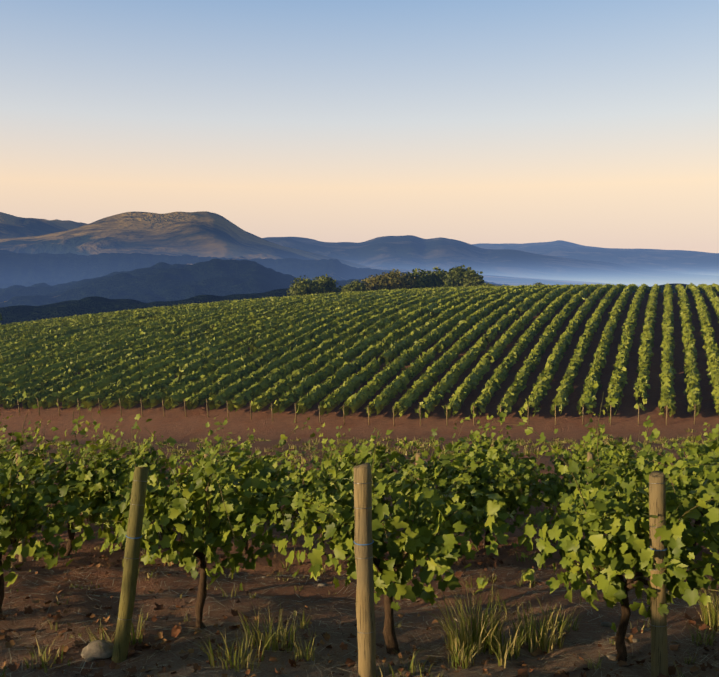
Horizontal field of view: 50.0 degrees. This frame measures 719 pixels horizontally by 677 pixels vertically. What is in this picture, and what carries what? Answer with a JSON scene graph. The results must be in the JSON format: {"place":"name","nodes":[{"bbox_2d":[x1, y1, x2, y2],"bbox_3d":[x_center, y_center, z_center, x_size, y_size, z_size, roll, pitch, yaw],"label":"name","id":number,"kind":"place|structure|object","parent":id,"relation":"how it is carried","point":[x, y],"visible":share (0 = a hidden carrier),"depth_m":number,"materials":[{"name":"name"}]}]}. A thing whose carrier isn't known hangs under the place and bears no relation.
{"place":"outdoors","nodes":[
{"label":"outdoors","id":0,"kind":"place"},
{"bbox_2d":[0,0,718,252],"bbox_3d":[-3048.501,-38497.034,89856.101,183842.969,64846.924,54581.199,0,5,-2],"label":"sky","id":1,"kind":"structure","parent":0,"point":[595,126],"depth_m":111748.84,"materials":[{"name":"blue"}]},
{"bbox_2d":[0,211,718,676],"bbox_3d":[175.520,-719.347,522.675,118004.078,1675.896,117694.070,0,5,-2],"label":"ground","id":2,"kind":"structure","parent":0,"point":[58,269],"depth_m":67.91,"materials":[{"name":"soil"}]},
{"bbox_2d":[15,452,25,561],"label":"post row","id":3,"kind":"object","parent":2,"relation":"on","point":[22,558],"visible":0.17,"depth_m":9.69,"materials":[{"name":"brown wood"}]},
{"bbox_2d":[0,415,56,507],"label":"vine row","id":4,"kind":"object","parent":2,"relation":"on","point":[14,452],"visible":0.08,"depth_m":14.76,"materials":[{"name":"green plant"}]},
{"bbox_2d":[0,391,118,613],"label":"vine","id":5,"kind":"object","parent":2,"relation":"on","point":[22,513],"visible":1,"depth_m":6.70,"materials":[{"name":"green plant"}]},
{"bbox_2d":[0,405,135,555],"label":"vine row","id":6,"kind":"object","parent":2,"relation":"on","point":[73,487],"visible":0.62,"depth_m":9.91,"materials":[{"name":"green plant"}]},
{"bbox_2d":[81,640,113,658],"bbox_3d":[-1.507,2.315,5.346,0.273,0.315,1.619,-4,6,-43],"label":"rock","id":7,"kind":"object","parent":2,"relation":"on","point":[94,649],"visible":0.75,"depth_m":5.78,"materials":[{"name":"grey stone"}]},
{"bbox_2d":[62,431,178,499],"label":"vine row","id":8,"kind":"object","parent":2,"relation":"on","point":[109,458],"visible":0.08,"depth_m":14.59,"materials":[{"name":"green plant"}]},
{"bbox_2d":[62,429,184,549],"bbox_3d":[-3.115,2.018,10.464,1.697,1.847,1.715,-4,6,-43],"label":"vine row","id":9,"kind":"object","parent":2,"relation":"on","point":[147,458],"visible":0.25,"depth_m":10.29,"materials":[{"name":"green plant"}]},
{"bbox_2d":[112,467,148,662],"bbox_3d":[-1.722,1.798,5.750,0.324,1.713,0.120,-2,5,-20],"label":"post","id":10,"kind":"object","parent":2,"relation":"on","point":[130,570],"visible":0.98,"depth_m":5.71,"materials":[{"name":"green wood"}]},
{"bbox_2d":[83,414,328,628],"bbox_3d":[-1.499,1.487,6.715,2.761,1.945,1.884,4,6,41],"label":"vine","id":11,"kind":"object","parent":2,"relation":"on","point":[197,517],"visible":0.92,"depth_m":6.22,"materials":[{"name":"green plant"}]},
{"bbox_2d":[176,422,307,496],"bbox_3d":[-2.236,2.502,14.102,2.527,1.916,1.996,2,5,24],"label":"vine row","id":12,"kind":"object","parent":2,"relation":"on","point":[250,437],"visible":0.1,"depth_m":14.14,"materials":[{"name":"green plant"}]},
{"bbox_2d":[154,417,344,553],"bbox_3d":[-1.661,2.015,10.102,2.159,1.994,2.337,4,6,43],"label":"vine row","id":13,"kind":"object","parent":2,"relation":"on","point":[262,473],"visible":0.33,"depth_m":10.22,"materials":[{"name":"green plant"}]},
{"bbox_2d":[286,275,326,296],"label":"crest tree","id":14,"kind":"object","parent":2,"relation":"on","point":[304,287],"visible":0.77,"depth_m":183.36,"materials":[{"name":"green plant"}]},
{"bbox_2d":[237,422,396,554],"bbox_3d":[-0.409,1.988,10.109,2.127,1.838,2.014,0,5,-2],"label":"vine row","id":15,"kind":"object","parent":2,"relation":"on","point":[303,488],"visible":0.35,"depth_m":9.92,"materials":[{"name":"green plant"}]},
{"bbox_2d":[311,274,341,293],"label":"crest tree","id":16,"kind":"object","parent":2,"relation":"on","point":[327,282],"visible":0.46,"depth_m":188.58,"materials":[{"name":"green plant"}]},
{"bbox_2d":[339,279,368,292],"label":"crest tree","id":17,"kind":"object","parent":2,"relation":"on","point":[354,286],"visible":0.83,"depth_m":184.57,"materials":[{"name":"green plant"}]},
{"bbox_2d":[0,318,709,425],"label":"posts","id":18,"kind":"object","parent":2,"relation":"on","point":[343,409],"depth_m":68.39,"materials":[{"name":"brown wood"}]},
{"bbox_2d":[0,283,718,417],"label":"vines","id":19,"kind":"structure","parent":2,"relation":"on","point":[147,355],"depth_m":89.00,"materials":[{"name":"green plant"}]},
{"bbox_2d":[0,428,718,676],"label":"grass tufts","id":20,"kind":"object","parent":2,"relation":"on","point":[492,641],"visible":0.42,"depth_m":6.13,"materials":[{"name":"green plant"}]},
{"bbox_2d":[0,532,718,676],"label":"ground litter","id":21,"kind":"object","parent":2,"relation":"on","point":[176,631],"visible":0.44,"depth_m":6.22,"materials":[{"name":"brown soil"}]},
{"bbox_2d":[353,463,375,676],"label":"post","id":22,"kind":"object","parent":2,"relation":"on","point":[365,608],"visible":1,"depth_m":5.35,"materials":[{"name":"brown wood"}]},
{"bbox_2d":[310,426,418,490],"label":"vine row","id":23,"kind":"object","parent":2,"relation":"on","point":[379,451],"visible":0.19,"depth_m":14.14,"materials":[{"name":"green plant"}]},
{"bbox_2d":[360,273,400,290],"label":"crest tree","id":24,"kind":"object","parent":2,"relation":"on","point":[377,282],"visible":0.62,"depth_m":189.61,"materials":[{"name":"green plant"}]},
{"bbox_2d":[381,269,417,289],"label":"crest tree","id":25,"kind":"object","parent":2,"relation":"on","point":[403,278],"visible":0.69,"depth_m":192.46,"materials":[{"name":"green plant"}]},
{"bbox_2d":[276,428,555,654],"bbox_3d":[0.463,1.604,5.938,2.194,1.909,1.735,0,5,-2],"label":"vine","id":26,"kind":"object","parent":2,"relation":"on","point":[418,542],"visible":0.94,"depth_m":5.84,"materials":[{"name":"green plant"}]},
{"bbox_2d":[415,452,421,482],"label":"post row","id":27,"kind":"object","parent":2,"relation":"on","point":[418,454],"visible":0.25,"depth_m":9.52,"materials":[{"name":"brown wood"}]},
{"bbox_2d":[406,268,438,288],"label":"crest tree","id":28,"kind":"object","parent":2,"relation":"on","point":[422,280],"visible":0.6,"depth_m":196.85,"materials":[{"name":"green plant"}]},
{"bbox_2d":[428,267,459,287],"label":"crest tree","id":29,"kind":"object","parent":2,"relation":"on","point":[443,280],"visible":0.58,"depth_m":199.12,"materials":[{"name":"green plant"}]},
{"bbox_2d":[370,413,533,532],"bbox_3d":[1.172,1.961,9.981,1.900,1.896,1.856,4,6,44],"label":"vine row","id":30,"kind":"object","parent":2,"relation":"on","point":[504,484],"visible":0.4,"depth_m":9.84,"materials":[{"name":"green plant"}]},
{"bbox_2d":[435,265,483,286],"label":"crest tree","id":31,"kind":"object","parent":2,"relation":"on","point":[458,270],"visible":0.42,"depth_m":200.30,"materials":[{"name":"green plant"}]},
{"bbox_2d":[459,270,484,286],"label":"crest tree","id":32,"kind":"object","parent":2,"relation":"on","point":[477,281],"visible":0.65,"depth_m":199.40,"materials":[{"name":"green plant"}]},
{"bbox_2d":[478,282,494,286],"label":"crest tree","id":33,"kind":"object","parent":2,"relation":"on","point":[487,284],"visible":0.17,"depth_m":186.04,"materials":[{"name":"green plant"}]},
{"bbox_2d":[431,425,544,484],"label":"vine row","id":34,"kind":"object","parent":2,"relation":"on","point":[497,448],"visible":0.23,"depth_m":14.68,"materials":[{"name":"green plant"}]},
{"bbox_2d":[429,415,564,547],"bbox_3d":[1.812,2.001,10.188,2.075,1.842,1.747,0,5,-2],"label":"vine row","id":35,"kind":"object","parent":2,"relation":"on","point":[515,503],"visible":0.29,"depth_m":10.14,"materials":[{"name":"green plant"}]},
{"bbox_2d":[585,452,592,535],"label":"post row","id":36,"kind":"object","parent":2,"relation":"on","point":[589,455],"visible":0.21,"depth_m":9.86,"materials":[{"name":"brown wood"}]},
{"bbox_2d":[464,382,718,661],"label":"vine","id":37,"kind":"object","parent":2,"relation":"on","point":[677,533],"visible":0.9,"depth_m":5.61,"materials":[{"name":"green plant"}]},
{"bbox_2d":[546,410,665,498],"bbox_3d":[4.841,2.420,15.205,2.296,2.031,1.595,-2,5,-20],"label":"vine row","id":38,"kind":"object","parent":2,"relation":"on","point":[576,456],"visible":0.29,"depth_m":15.05,"materials":[{"name":"green plant"}]},
{"bbox_2d":[522,422,698,548],"bbox_3d":[3.333,2.029,10.375,2.193,1.880,1.695,1,5,15],"label":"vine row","id":39,"kind":"object","parent":2,"relation":"on","point":[620,457],"visible":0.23,"depth_m":10.14,"materials":[{"name":"green plant"}]},
{"bbox_2d":[649,471,667,676],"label":"post","id":40,"kind":"object","parent":2,"relation":"on","point":[658,624],"visible":0.92,"depth_m":5.38,"materials":[{"name":"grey wood"}]},
{"bbox_2d":[639,435,718,545],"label":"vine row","id":41,"kind":"object","parent":2,"relation":"on","point":[699,476],"visible":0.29,"depth_m":10.00,"materials":[{"name":"green plant"}]},
{"bbox_2d":[663,423,718,486],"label":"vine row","id":42,"kind":"object","parent":2,"relation":"on","point":[695,449],"visible":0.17,"depth_m":14.87,"materials":[{"name":"green plant"}]},
{"bbox_2d":[666,441,718,579],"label":"vine","id":43,"kind":"object","parent":2,"relation":"on","point":[710,517],"visible":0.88,"depth_m":5.50,"materials":[{"name":"green plant"}]},
{"bbox_2d":[695,428,718,451],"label":"vine","id":44,"kind":"object","parent":2,"relation":"on","point":[714,432],"visible":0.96,"depth_m":6.82,"materials":[{"name":"green plant"}]}
]}

